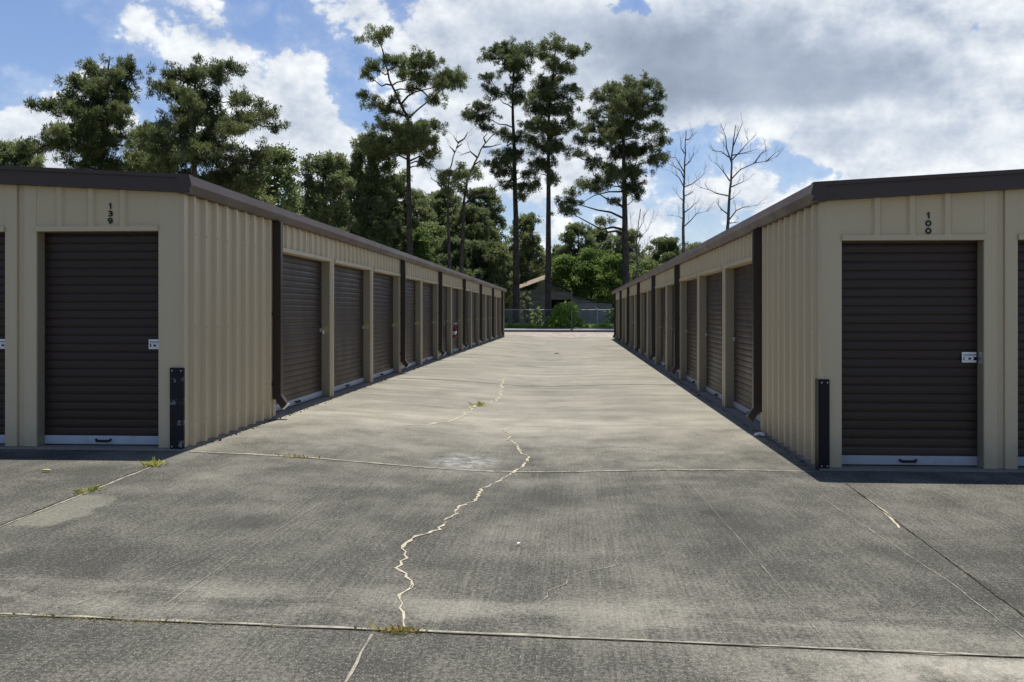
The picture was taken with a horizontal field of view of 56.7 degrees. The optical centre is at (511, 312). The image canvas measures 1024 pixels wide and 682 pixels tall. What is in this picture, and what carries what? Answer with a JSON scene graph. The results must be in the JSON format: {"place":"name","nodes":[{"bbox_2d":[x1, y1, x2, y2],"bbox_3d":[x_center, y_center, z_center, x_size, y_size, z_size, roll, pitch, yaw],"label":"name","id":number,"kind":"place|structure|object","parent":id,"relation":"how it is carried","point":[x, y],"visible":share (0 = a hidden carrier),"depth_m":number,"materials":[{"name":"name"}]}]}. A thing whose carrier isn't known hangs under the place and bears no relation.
{"place":"outdoors","nodes":[
{"label":"outdoors","id":0,"kind":"place"},
{"bbox_2d":[0,335,1023,681],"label":"pavement","id":1,"kind":"structure","parent":0,"point":[658,525],"depth_m":5.63,"materials":[{"name":"concrete"}]},
{"bbox_2d":[72,483,106,494],"bbox_3d":[-3.140,1.307,7.074,0.173,0.061,0.291,0,0,31],"label":"weed","id":2,"kind":"object","parent":1,"relation":"on","point":[91,488],"visible":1,"depth_m":7.04,"materials":[{"name":"green plant"}]},
{"bbox_2d":[0,612,278,627],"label":"weed","id":3,"kind":"object","parent":1,"relation":"on","point":[54,616],"visible":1,"depth_m":4.21,"materials":[{"name":"green plant"}]},
{"bbox_2d":[139,457,169,467],"bbox_3d":[-3.106,1.297,8.228,0.174,0.082,0.289,0,0,25],"label":"weed","id":4,"kind":"object","parent":1,"relation":"on","point":[152,462],"visible":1,"depth_m":8.23,"materials":[{"name":"green plant"}]},
{"bbox_2d":[0,165,506,450],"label":"storage building","id":5,"kind":"structure","parent":1,"relation":"on","point":[147,311],"depth_m":9.39,"materials":[{"name":"metal"}]},
{"bbox_2d":[0,233,4,442],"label":"door","id":6,"kind":"structure","parent":5,"relation":"in","point":[2,235],"depth_m":9.42,"materials":[{"name":"black paint"}]},
{"bbox_2d":[44,232,158,444],"bbox_3d":[-4.018,0.236,9.342,1.280,2.121,0.071,0,0,4],"label":"door","id":7,"kind":"structure","parent":5,"relation":"in","point":[102,288],"depth_m":9.36,"materials":[{"name":"black paint"}]},
{"bbox_2d":[276,254,323,410],"bbox_3d":[-3.028,0.236,13.395,0.076,2.121,2.785,0,0,4],"label":"door","id":8,"kind":"structure","parent":5,"relation":"in","point":[302,281],"depth_m":13.67,"materials":[{"name":"black paint"}]},
{"bbox_2d":[334,264,364,391],"bbox_3d":[-2.843,0.236,16.345,0.072,2.121,2.785,0,0,4],"label":"door","id":9,"kind":"structure","parent":5,"relation":"in","point":[348,281],"depth_m":16.53,"materials":[{"name":"black paint"}]},
{"bbox_2d":[373,272,393,378],"bbox_3d":[-2.657,0.236,19.294,0.072,2.121,2.785,0,0,4],"label":"door","id":10,"kind":"structure","parent":5,"relation":"in","point":[383,324],"depth_m":19.50,"materials":[{"name":"black paint"}]},
{"bbox_2d":[401,279,416,368],"bbox_3d":[-2.481,0.236,22.243,0.050,2.121,2.785,0,0,4],"label":"door","id":11,"kind":"structure","parent":5,"relation":"in","point":[410,284],"depth_m":22.88,"materials":[{"name":"black paint"}]},
{"bbox_2d":[422,282,433,361],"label":"door","id":12,"kind":"structure","parent":5,"relation":"in","point":[427,289],"depth_m":25.57,"materials":[{"name":"black paint"}]},
{"bbox_2d":[439,286,447,356],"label":"door","id":13,"kind":"structure","parent":5,"relation":"in","point":[444,288],"depth_m":29.03,"materials":[{"name":"black paint"}]},
{"bbox_2d":[452,323,457,337],"bbox_3d":[-1.781,0.555,29.589,0.213,0.470,0.116,0,0,22],"label":"fire extinguisher","id":14,"kind":"object","parent":5,"relation":"attached to","point":[454,332],"visible":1,"depth_m":29.55,"materials":[{"name":"red metal"}]},
{"bbox_2d":[452,288,458,351],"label":"door","id":15,"kind":"structure","parent":5,"relation":"in","point":[454,291],"depth_m":31.62,"materials":[{"name":"black paint"}]},
{"bbox_2d":[463,291,467,348],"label":"door","id":16,"kind":"structure","parent":5,"relation":"in","point":[466,291],"depth_m":35.05,"materials":[{"name":"black paint"}]},
{"bbox_2d":[472,292,475,345],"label":"door","id":17,"kind":"structure","parent":5,"relation":"in","point":[473,294],"depth_m":37.57,"materials":[{"name":"black paint"}]},
{"bbox_2d":[480,294,482,342],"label":"door","id":18,"kind":"structure","parent":5,"relation":"in","point":[482,294],"depth_m":41.27,"materials":[{"name":"black paint"}]},
{"bbox_2d":[486,295,488,340],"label":"door","id":19,"kind":"structure","parent":5,"relation":"in","point":[487,298],"depth_m":43.72,"materials":[{"name":"black paint"}]},
{"bbox_2d":[497,297,498,336],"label":"door","id":20,"kind":"structure","parent":5,"relation":"in","point":[497,297],"depth_m":49.59,"materials":[{"name":"black paint"}]},
{"bbox_2d":[272,452,319,459],"bbox_3d":[-2.052,1.357,8.997,0.474,0.060,0.114,0,0,4],"label":"weed","id":21,"kind":"object","parent":1,"relation":"on","point":[294,456],"visible":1,"depth_m":8.99,"materials":[{"name":"green plant"}]},
{"bbox_2d":[354,622,433,634],"bbox_3d":[-0.518,1.378,4.128,0.348,0.037,0.127,0,0,4],"label":"weed","id":22,"kind":"object","parent":1,"relation":"on","point":[392,629],"visible":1,"depth_m":4.14,"materials":[{"name":"green plant"}]},
{"bbox_2d":[468,401,485,406],"bbox_3d":[-0.545,1.413,14.830,0.342,0.098,0.273,0,0,-15],"label":"weed","id":23,"kind":"object","parent":1,"relation":"on","point":[479,403],"visible":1,"depth_m":14.81,"materials":[{"name":"green plant"}]},
{"bbox_2d":[205,339,814,468],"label":"leaf litter","id":24,"kind":"object","parent":1,"relation":"on","point":[474,347],"visible":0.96,"depth_m":13.14,"materials":[{"name":"brown plant"}]},
{"bbox_2d":[754,432,764,435],"bbox_3d":[2.903,1.428,11.137,0.136,0.053,0.084,0,0,4],"label":"litter scrap","id":25,"kind":"object","parent":1,"relation":"on","point":[759,434],"visible":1,"depth_m":11.13,"materials":[{"name":"white paper"}]},
{"bbox_2d":[612,169,1023,472],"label":"storage building","id":26,"kind":"structure","parent":1,"relation":"on","point":[871,324],"depth_m":8.87,"materials":[{"name":"metal"}]},
{"bbox_2d":[633,297,633,347],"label":"door","id":27,"kind":"structure","parent":26,"relation":"in","point":[633,297],"depth_m":37.85,"materials":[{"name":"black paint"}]},
{"bbox_2d":[644,292,646,355],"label":"door","id":28,"kind":"structure","parent":26,"relation":"in","point":[645,353],"depth_m":31.51,"materials":[{"name":"black paint"}]},
{"bbox_2d":[660,287,665,366],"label":"door","id":29,"kind":"structure","parent":26,"relation":"in","point":[663,290],"depth_m":25.43,"materials":[{"name":"black paint"}]},
{"bbox_2d":[671,285,678,374],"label":"door","id":30,"kind":"structure","parent":26,"relation":"in","point":[672,328],"depth_m":22.96,"materials":[{"name":"black paint"}]},
{"bbox_2d":[686,279,696,384],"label":"door","id":31,"kind":"structure","parent":26,"relation":"in","point":[691,330],"depth_m":19.35,"materials":[{"name":"black paint"}]},
{"bbox_2d":[705,272,721,399],"bbox_3d":[3.442,0.361,15.947,0.072,2.121,2.785,0,0,4],"label":"door","id":32,"kind":"structure","parent":26,"relation":"in","point":[714,281],"depth_m":16.33,"materials":[{"name":"black paint"}]},
{"bbox_2d":[732,264,759,421],"bbox_3d":[3.256,0.361,12.998,0.072,2.121,2.785,0,0,4],"label":"door","id":33,"kind":"structure","parent":26,"relation":"in","point":[742,339],"depth_m":13.57,"materials":[{"name":"black paint"}]},
{"bbox_2d":[842,241,977,465],"bbox_3d":[3.691,0.361,8.854,1.338,2.121,0.071,0,0,4],"label":"door","id":34,"kind":"structure","parent":26,"relation":"in","point":[909,308],"depth_m":8.87,"materials":[{"name":"black paint"}]},
{"bbox_2d":[1018,241,1023,465],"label":"door","id":35,"kind":"structure","parent":26,"relation":"in","point":[1020,243],"depth_m":8.80,"materials":[{"name":"black paint"}]},
{"bbox_2d":[0,0,1023,257],"label":"sky","id":36,"kind":"structure","parent":0,"point":[848,89],"materials":[{"name":"blue"}]},
{"bbox_2d":[501,251,532,289],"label":"pine tree","id":37,"kind":"object","parent":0,"point":[506,276],"depth_m":115.22,"materials":[{"name":"green plant"}]},
{"bbox_2d":[504,322,613,327],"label":"grass","id":38,"kind":"structure","parent":0,"point":[535,325],"depth_m":87.23,"materials":[{"name":"green plant"}]},
{"bbox_2d":[504,328,613,329],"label":"road","id":39,"kind":"structure","parent":0,"point":[558,328],"depth_m":83.65,"materials":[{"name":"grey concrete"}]},
{"bbox_2d":[680,241,700,252],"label":"pine tree","id":40,"kind":"object","parent":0,"point":[688,247],"visible":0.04,"depth_m":118.49,"materials":[{"name":"green plant"}]},
{"bbox_3d":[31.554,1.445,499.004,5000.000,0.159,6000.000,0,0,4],"label":"ground","id":41,"kind":"structure","parent":0,"visible":0},
{"bbox_2d":[0,136,47,166],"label":"pine tree","id":42,"kind":"object","parent":41,"relation":"on","point":[14,158],"visible":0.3,"depth_m":71.32,"materials":[{"name":"green plant"}]},
{"bbox_2d":[9,53,150,171],"bbox_3d":[-27.593,-7.915,62.154,8.447,18.715,9.594,0,0,4],"label":"pine tree","id":43,"kind":"object","parent":41,"relation":"on","point":[100,112],"visible":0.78,"depth_m":60.50,"materials":[{"name":"green plant"}]},
{"bbox_2d":[118,123,161,172],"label":"pine tree","id":44,"kind":"object","parent":41,"relation":"on","point":[131,155],"visible":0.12,"depth_m":69.11,"materials":[{"name":"green plant"}]},
{"bbox_2d":[120,52,291,196],"bbox_3d":[-19.924,-7.356,60.127,10.620,17.664,10.874,0,0,4],"label":"pine tree","id":45,"kind":"object","parent":41,"relation":"on","point":[170,147],"visible":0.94,"depth_m":59.32,"materials":[{"name":"green plant"}]},
{"bbox_2d":[198,167,276,204],"bbox_3d":[-18.477,-4.338,64.745,5.567,11.545,5.899,0,0,20],"label":"pine tree","id":46,"kind":"object","parent":41,"relation":"on","point":[258,193],"visible":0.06,"depth_m":64.24,"materials":[{"name":"green plant"}]},
{"bbox_2d":[253,142,304,214],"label":"leafy tree","id":47,"kind":"object","parent":41,"relation":"on","point":[280,171],"visible":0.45,"depth_m":69.09,"materials":[{"name":"green plant"}]},
{"bbox_2d":[292,195,318,214],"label":"pine tree","id":48,"kind":"object","parent":41,"relation":"on","point":[300,199],"visible":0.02,"depth_m":79.22,"materials":[{"name":"green plant"}]},
{"bbox_2d":[296,149,356,231],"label":"pine tree","id":49,"kind":"object","parent":41,"relation":"on","point":[330,167],"visible":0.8,"depth_m":73.25,"materials":[{"name":"green plant"}]},
{"bbox_2d":[328,160,373,238],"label":"pine tree","id":50,"kind":"object","parent":41,"relation":"on","point":[352,232],"visible":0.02,"depth_m":87.03,"materials":[{"name":"green plant"}]},
{"bbox_2d":[337,126,412,249],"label":"pine tree","id":51,"kind":"object","parent":41,"relation":"on","point":[370,180],"visible":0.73,"depth_m":83.13,"materials":[{"name":"green plant"}]},
{"bbox_2d":[375,172,425,252],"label":"pine tree","id":52,"kind":"object","parent":41,"relation":"on","point":[402,209],"visible":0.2,"depth_m":87.35,"materials":[{"name":"green plant"}]},
{"bbox_2d":[354,23,471,254],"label":"pine tree","id":53,"kind":"object","parent":41,"relation":"on","point":[407,138],"visible":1,"depth_m":79.63,"materials":[{"name":"green plant"}]},
{"bbox_2d":[399,188,437,236],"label":"pine tree","id":54,"kind":"object","parent":41,"relation":"on","point":[422,210],"visible":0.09,"depth_m":101.27,"materials":[{"name":"green plant"}]},
{"bbox_2d":[412,227,434,261],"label":"leafy tree","id":55,"kind":"object","parent":41,"relation":"on","point":[421,248],"visible":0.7,"depth_m":85.65,"materials":[{"name":"green plant"}]},
{"bbox_2d":[413,220,450,261],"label":"leafy tree","id":56,"kind":"object","parent":41,"relation":"on","point":[439,231],"visible":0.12,"depth_m":97.15,"materials":[{"name":"green plant"}]},
{"bbox_2d":[425,188,462,262],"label":"pine tree","id":57,"kind":"object","parent":41,"relation":"on","point":[439,206],"visible":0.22,"depth_m":105.00,"materials":[{"name":"green plant"}]},
{"bbox_2d":[430,125,473,268],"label":"pine tree","id":58,"kind":"object","parent":41,"relation":"on","point":[442,180],"visible":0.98,"depth_m":77.84,"materials":[{"name":"plant"}]},
{"bbox_2d":[429,235,483,280],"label":"tree","id":59,"kind":"object","parent":41,"relation":"on","point":[441,257],"visible":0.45,"depth_m":94.13,"materials":[{"name":"green plant"}]},
{"bbox_2d":[431,202,500,284],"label":"pine tree","id":60,"kind":"object","parent":41,"relation":"on","point":[481,226],"visible":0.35,"depth_m":98.99,"materials":[{"name":"green plant"}]},
{"bbox_2d":[452,121,505,272],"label":"pine tree","id":61,"kind":"object","parent":41,"relation":"on","point":[465,173],"visible":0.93,"depth_m":78.88,"materials":[{"name":"plant"}]},
{"bbox_2d":[466,185,508,282],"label":"pine tree","id":62,"kind":"object","parent":41,"relation":"on","point":[491,198],"visible":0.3,"depth_m":105.09,"materials":[{"name":"green plant"}]},
{"bbox_2d":[465,238,519,316],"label":"leafy tree","id":63,"kind":"object","parent":41,"relation":"on","point":[489,254],"visible":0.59,"depth_m":96.02,"materials":[{"name":"green plant"}]},
{"bbox_2d":[458,35,547,322],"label":"pine tree","id":64,"kind":"object","parent":41,"relation":"on","point":[514,56],"visible":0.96,"depth_m":91.24,"materials":[{"name":"green plant"}]},
{"bbox_2d":[328,201,681,300],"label":"woodland","id":65,"kind":"object","parent":41,"relation":"on","point":[648,255],"depth_m":136.42,"materials":[{"name":"green plant"}]},
{"bbox_2d":[504,297,512,323],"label":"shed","id":66,"kind":"structure","parent":41,"relation":"on","point":[510,311],"depth_m":100.20,"materials":[{"name":"grey"}]},
{"bbox_2d":[504,310,512,322],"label":"shrub","id":67,"kind":"object","parent":41,"relation":"on","point":[505,313],"visible":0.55,"depth_m":89.03,"materials":[{"name":"green plant"}]},
{"bbox_2d":[519,291,533,322],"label":"shrub","id":68,"kind":"object","parent":41,"relation":"on","point":[523,306],"visible":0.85,"depth_m":98.99,"materials":[{"name":"green plant"}]},
{"bbox_2d":[503,212,552,292],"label":"pine tree","id":69,"kind":"object","parent":41,"relation":"on","point":[527,247],"visible":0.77,"depth_m":109.25,"materials":[{"name":"green plant"}]},
{"bbox_2d":[529,306,541,324],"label":"shrub","id":70,"kind":"object","parent":41,"relation":"on","point":[537,316],"visible":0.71,"depth_m":89.77,"materials":[{"name":"green plant"}]},
{"bbox_2d":[519,275,574,324],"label":"gabled shed","id":71,"kind":"structure","parent":41,"relation":"on","point":[537,295],"depth_m":104.03,"materials":[{"name":"grey metal"}]},
{"bbox_2d":[543,244,562,280],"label":"pine tree","id":72,"kind":"object","parent":41,"relation":"on","point":[553,252],"visible":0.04,"depth_m":127.77,"materials":[{"name":"green plant"}]},
{"bbox_2d":[514,30,593,325],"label":"pine tree","id":73,"kind":"object","parent":41,"relation":"on","point":[547,92],"visible":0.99,"depth_m":88.04,"materials":[{"name":"green plant"}]},
{"bbox_2d":[504,332,613,337],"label":"gravel","id":74,"kind":"structure","parent":41,"relation":"on","point":[572,334],"depth_m":62.53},
{"bbox_2d":[504,308,613,324],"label":"chain link fence","id":75,"kind":"object","parent":41,"relation":"on","point":[552,313],"visible":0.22,"depth_m":88.60,"materials":[{"name":"grey metal"}]},
{"bbox_2d":[504,330,613,331],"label":"kerb","id":76,"kind":"structure","parent":41,"relation":"on","point":[558,330],"depth_m":69.52,"materials":[{"name":"grey concrete"}]},
{"bbox_2d":[542,250,583,300],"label":"leafy tree","id":77,"kind":"object","parent":41,"relation":"on","point":[562,264],"visible":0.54,"depth_m":117.32,"materials":[{"name":"green plant"}]},
{"bbox_2d":[544,301,585,327],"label":"shrub","id":78,"kind":"object","parent":41,"relation":"on","point":[564,309],"visible":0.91,"depth_m":86.24,"materials":[{"name":"green plant"}]},
{"bbox_2d":[570,289,572,329],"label":"metal pole","id":79,"kind":"object","parent":41,"relation":"on","point":[571,310],"visible":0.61,"depth_m":71.04,"materials":[{"name":"grey metal"}]},
{"bbox_2d":[554,221,598,287],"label":"pine tree","id":80,"kind":"object","parent":41,"relation":"on","point":[574,229],"visible":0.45,"depth_m":124.16,"materials":[{"name":"green plant"}]},
{"bbox_2d":[567,245,612,302],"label":"leafy tree","id":81,"kind":"object","parent":41,"relation":"on","point":[590,255],"visible":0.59,"depth_m":116.75,"materials":[{"name":"green plant"}]},
{"bbox_2d":[572,296,613,325],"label":"lean to shed","id":82,"kind":"object","parent":41,"relation":"on","point":[584,308],"visible":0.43,"depth_m":103.04,"materials":[{"name":"grey metal"}]},
{"bbox_2d":[583,226,615,289],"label":"pine tree","id":83,"kind":"object","parent":41,"relation":"on","point":[601,236],"visible":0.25,"depth_m":128.16,"materials":[{"name":"green plant"}]},
{"bbox_2d":[604,308,613,323],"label":"shrub","id":84,"kind":"object","parent":41,"relation":"on","point":[611,317],"visible":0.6,"depth_m":87.91,"materials":[{"name":"green plant"}]},
{"bbox_2d":[546,69,673,285],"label":"pine tree","id":85,"kind":"object","parent":41,"relation":"on","point":[628,102],"visible":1,"depth_m":86.92,"materials":[{"name":"green plant"}]},
{"bbox_2d":[591,251,631,320],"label":"leafy tree","id":86,"kind":"object","parent":41,"relation":"on","point":[613,262],"visible":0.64,"depth_m":114.01,"materials":[{"name":"green plant"}]},
{"bbox_2d":[606,228,645,281],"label":"pine tree","id":87,"kind":"object","parent":41,"relation":"on","point":[617,239],"visible":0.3,"depth_m":125.09,"materials":[{"name":"green plant"}]},
{"bbox_2d":[619,209,657,277],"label":"dead tree","id":88,"kind":"object","parent":41,"relation":"on","point":[637,256],"visible":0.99,"depth_m":82.00,"materials":[{"name":"plant"}]},
{"bbox_2d":[629,257,661,280],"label":"leafy tree","id":89,"kind":"object","parent":41,"relation":"on","point":[645,266],"visible":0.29,"depth_m":105.97,"materials":[{"name":"green plant"}]},
{"bbox_2d":[644,234,681,268],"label":"tree","id":90,"kind":"object","parent":41,"relation":"on","point":[665,246],"visible":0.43,"depth_m":114.94,"materials":[{"name":"green plant"}]},
{"bbox_2d":[654,124,713,252],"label":"dead tree","id":91,"kind":"object","parent":41,"relation":"on","point":[683,222],"visible":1,"depth_m":79.92,"materials":[{"name":"grey wood"}]},
{"bbox_2d":[695,109,783,229],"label":"dead tree","id":92,"kind":"object","parent":41,"relation":"on","point":[729,196],"visible":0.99,"depth_m":79.91,"materials":[{"name":"grey wood"}]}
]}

